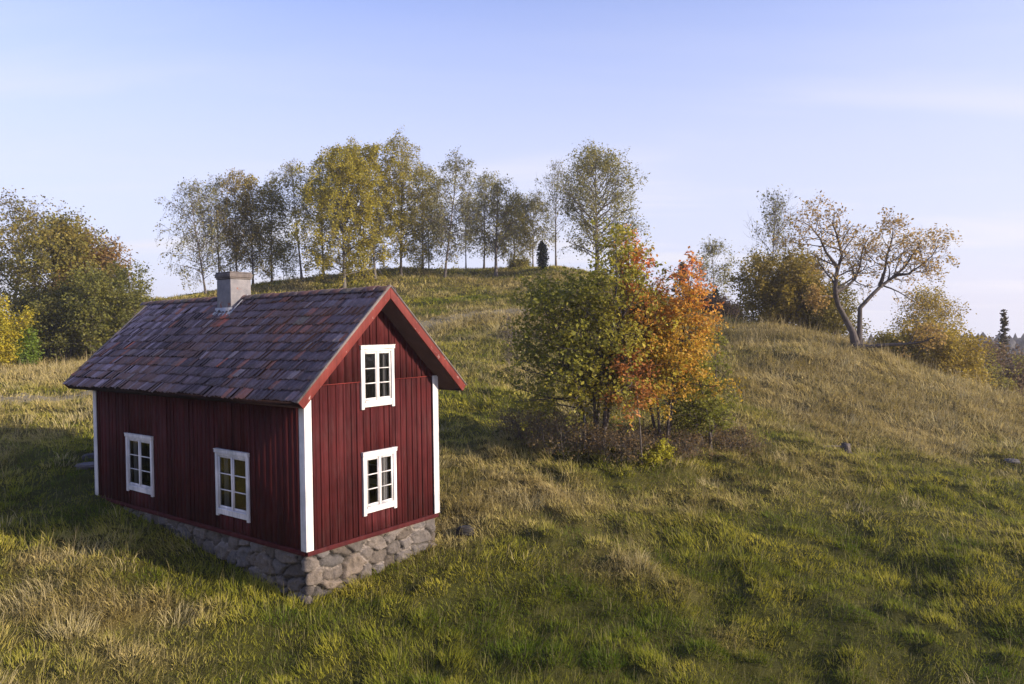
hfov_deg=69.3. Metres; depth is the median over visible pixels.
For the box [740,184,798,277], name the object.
bare tree
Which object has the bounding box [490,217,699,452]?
cherry tree
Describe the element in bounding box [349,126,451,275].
birch tree
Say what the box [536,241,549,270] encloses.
juniper
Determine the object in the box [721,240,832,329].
rounded bush
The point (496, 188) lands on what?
birch tree
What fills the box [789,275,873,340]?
rounded bush
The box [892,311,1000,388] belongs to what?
golden bush
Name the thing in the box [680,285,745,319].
brown bush
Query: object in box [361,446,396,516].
window
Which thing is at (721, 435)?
bramble thicket
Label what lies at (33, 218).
oak tree
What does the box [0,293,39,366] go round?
yellow bush
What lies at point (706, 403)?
green shrub
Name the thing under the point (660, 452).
yellow bush
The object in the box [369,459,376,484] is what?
window pane
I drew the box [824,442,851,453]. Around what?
boulder
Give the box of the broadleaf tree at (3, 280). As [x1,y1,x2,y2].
[0,213,23,309]
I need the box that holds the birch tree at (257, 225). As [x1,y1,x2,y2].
[220,172,286,284]
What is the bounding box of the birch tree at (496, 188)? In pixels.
[461,170,535,275]
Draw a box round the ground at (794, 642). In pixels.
[0,266,1023,683]
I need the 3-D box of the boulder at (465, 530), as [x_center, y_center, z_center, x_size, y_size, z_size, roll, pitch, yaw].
[-1.148,4.693,18.337,0.501,0.285,0.453,-1,1,0]
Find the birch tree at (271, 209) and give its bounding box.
[245,177,302,282]
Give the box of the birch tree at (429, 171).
[390,160,452,268]
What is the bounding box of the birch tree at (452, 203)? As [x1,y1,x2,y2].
[408,146,490,277]
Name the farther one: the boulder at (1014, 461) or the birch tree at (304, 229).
the birch tree at (304, 229)
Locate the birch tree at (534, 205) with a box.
[509,191,559,266]
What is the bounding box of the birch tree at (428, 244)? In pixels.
[407,204,453,267]
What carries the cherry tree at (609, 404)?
on the ground at (794, 642)
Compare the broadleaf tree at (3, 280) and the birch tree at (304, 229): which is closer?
the broadleaf tree at (3, 280)
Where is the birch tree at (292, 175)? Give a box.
[264,159,318,279]
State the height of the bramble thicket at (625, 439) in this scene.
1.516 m
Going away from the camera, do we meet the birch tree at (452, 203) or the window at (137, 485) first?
the window at (137, 485)
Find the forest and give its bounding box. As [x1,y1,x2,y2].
[863,332,1023,370]
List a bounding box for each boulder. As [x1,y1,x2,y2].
[456,525,474,535]
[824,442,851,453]
[1003,458,1020,463]
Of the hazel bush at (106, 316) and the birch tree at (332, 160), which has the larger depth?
the birch tree at (332, 160)
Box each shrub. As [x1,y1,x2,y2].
[507,257,532,267]
[659,326,741,449]
[910,320,1023,389]
[989,373,1023,397]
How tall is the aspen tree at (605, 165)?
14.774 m
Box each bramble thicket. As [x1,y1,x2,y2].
[484,405,570,447]
[521,405,612,461]
[578,417,660,467]
[621,416,726,462]
[694,420,775,458]
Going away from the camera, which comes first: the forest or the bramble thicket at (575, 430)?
the bramble thicket at (575, 430)
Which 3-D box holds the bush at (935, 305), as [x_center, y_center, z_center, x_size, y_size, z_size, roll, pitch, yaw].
[29.165,-0.445,51.871,6.049,8.045,6.460,-1,1,0]
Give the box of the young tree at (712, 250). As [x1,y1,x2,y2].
[687,234,743,299]
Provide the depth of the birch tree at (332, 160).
74.51 m
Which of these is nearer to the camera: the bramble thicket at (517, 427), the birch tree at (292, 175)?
the bramble thicket at (517, 427)
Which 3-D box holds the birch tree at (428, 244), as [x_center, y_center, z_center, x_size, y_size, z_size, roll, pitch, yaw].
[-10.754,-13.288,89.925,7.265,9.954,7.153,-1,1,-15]
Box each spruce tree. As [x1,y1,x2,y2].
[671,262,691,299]
[995,309,1012,364]
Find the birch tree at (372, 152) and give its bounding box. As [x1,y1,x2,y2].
[301,135,419,278]
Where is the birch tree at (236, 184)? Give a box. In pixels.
[210,168,262,272]
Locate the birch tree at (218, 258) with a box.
[185,172,250,278]
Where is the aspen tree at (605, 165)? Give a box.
[543,139,650,272]
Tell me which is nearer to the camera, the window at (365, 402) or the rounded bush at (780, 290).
the window at (365, 402)
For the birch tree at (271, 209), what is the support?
on the ground at (794, 642)
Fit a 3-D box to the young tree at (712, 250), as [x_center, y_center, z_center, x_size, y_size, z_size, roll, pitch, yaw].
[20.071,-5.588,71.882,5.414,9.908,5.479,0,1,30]
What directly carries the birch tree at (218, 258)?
on the ground at (794, 642)
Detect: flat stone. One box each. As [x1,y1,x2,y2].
[74,462,93,469]
[81,453,93,460]
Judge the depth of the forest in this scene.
317.30 m
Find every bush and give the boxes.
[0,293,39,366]
[5,325,44,365]
[8,275,99,358]
[42,259,156,358]
[631,438,676,464]
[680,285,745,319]
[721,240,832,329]
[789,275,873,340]
[868,324,921,362]
[880,279,977,360]
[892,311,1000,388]
[968,331,1023,397]
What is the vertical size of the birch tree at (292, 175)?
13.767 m
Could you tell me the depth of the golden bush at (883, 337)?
49.06 m
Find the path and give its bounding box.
[0,305,649,403]
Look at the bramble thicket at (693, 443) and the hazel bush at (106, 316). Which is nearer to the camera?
the bramble thicket at (693, 443)
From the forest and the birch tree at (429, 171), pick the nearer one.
the birch tree at (429, 171)
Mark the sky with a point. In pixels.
(915, 107)
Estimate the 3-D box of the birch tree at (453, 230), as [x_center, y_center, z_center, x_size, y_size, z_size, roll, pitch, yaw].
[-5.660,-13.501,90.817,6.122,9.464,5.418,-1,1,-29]
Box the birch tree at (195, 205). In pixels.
[153,175,230,293]
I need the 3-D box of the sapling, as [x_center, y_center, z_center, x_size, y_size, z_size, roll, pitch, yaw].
[-0.133,-0.110,40.026,1.682,3.284,1.725,-1,1,0]
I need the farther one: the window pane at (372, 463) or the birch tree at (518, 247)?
the birch tree at (518, 247)
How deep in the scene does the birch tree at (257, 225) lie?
80.13 m
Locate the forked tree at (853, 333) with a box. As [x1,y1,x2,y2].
[772,189,962,360]
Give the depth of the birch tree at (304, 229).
82.85 m
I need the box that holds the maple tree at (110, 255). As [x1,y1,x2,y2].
[32,216,153,294]
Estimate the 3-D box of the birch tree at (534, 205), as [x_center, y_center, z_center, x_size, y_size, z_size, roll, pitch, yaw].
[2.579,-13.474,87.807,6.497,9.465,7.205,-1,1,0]
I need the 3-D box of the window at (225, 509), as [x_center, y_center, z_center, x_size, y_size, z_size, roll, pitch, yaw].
[-6.149,3.151,16.420,1.320,1.516,0.226,0,1,37]
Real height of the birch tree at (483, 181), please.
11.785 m
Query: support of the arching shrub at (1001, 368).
on the ground at (794, 642)
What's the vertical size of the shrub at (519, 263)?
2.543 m
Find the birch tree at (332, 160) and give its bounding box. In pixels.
[285,140,396,288]
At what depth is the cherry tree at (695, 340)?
23.97 m
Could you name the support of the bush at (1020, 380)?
on the ground at (794, 642)
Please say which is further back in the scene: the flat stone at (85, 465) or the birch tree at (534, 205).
the birch tree at (534, 205)
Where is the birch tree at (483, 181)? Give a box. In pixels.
[460,168,506,269]
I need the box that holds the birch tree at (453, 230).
[443,195,483,267]
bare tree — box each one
[528,158,576,266]
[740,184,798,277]
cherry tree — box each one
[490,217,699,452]
[563,366,623,448]
[598,334,661,462]
[600,224,746,446]
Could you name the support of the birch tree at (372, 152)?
on the ground at (794, 642)
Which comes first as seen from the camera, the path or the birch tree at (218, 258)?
the path
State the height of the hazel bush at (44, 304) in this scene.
7.008 m
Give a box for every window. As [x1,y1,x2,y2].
[124,432,153,496]
[213,448,250,522]
[359,344,395,409]
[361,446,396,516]
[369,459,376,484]
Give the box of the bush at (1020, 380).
[968,331,1023,397]
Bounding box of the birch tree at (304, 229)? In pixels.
[283,154,344,276]
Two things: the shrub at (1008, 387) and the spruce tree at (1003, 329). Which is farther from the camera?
the spruce tree at (1003, 329)
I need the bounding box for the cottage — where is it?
[62,271,466,603]
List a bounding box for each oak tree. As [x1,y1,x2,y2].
[0,187,75,323]
[0,200,136,326]
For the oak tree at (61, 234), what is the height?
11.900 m
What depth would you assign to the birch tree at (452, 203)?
78.44 m
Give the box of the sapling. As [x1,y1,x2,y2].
[497,312,521,367]
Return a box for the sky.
[0,0,1023,340]
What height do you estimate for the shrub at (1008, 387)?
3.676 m
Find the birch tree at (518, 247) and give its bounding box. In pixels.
[496,192,539,266]
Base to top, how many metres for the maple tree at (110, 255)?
10.153 m
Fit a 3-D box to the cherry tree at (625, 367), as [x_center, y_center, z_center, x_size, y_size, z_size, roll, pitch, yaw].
[3.888,1.757,23.328,2.097,4.308,1.859,-1,1,-26]
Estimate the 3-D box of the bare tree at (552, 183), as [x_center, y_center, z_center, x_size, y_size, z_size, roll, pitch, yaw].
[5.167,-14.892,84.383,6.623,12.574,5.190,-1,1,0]
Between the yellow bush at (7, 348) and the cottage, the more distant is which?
the yellow bush at (7, 348)
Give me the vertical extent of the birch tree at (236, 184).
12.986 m
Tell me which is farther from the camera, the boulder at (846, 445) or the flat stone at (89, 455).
the boulder at (846, 445)
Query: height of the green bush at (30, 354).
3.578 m
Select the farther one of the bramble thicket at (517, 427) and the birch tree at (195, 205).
the birch tree at (195, 205)

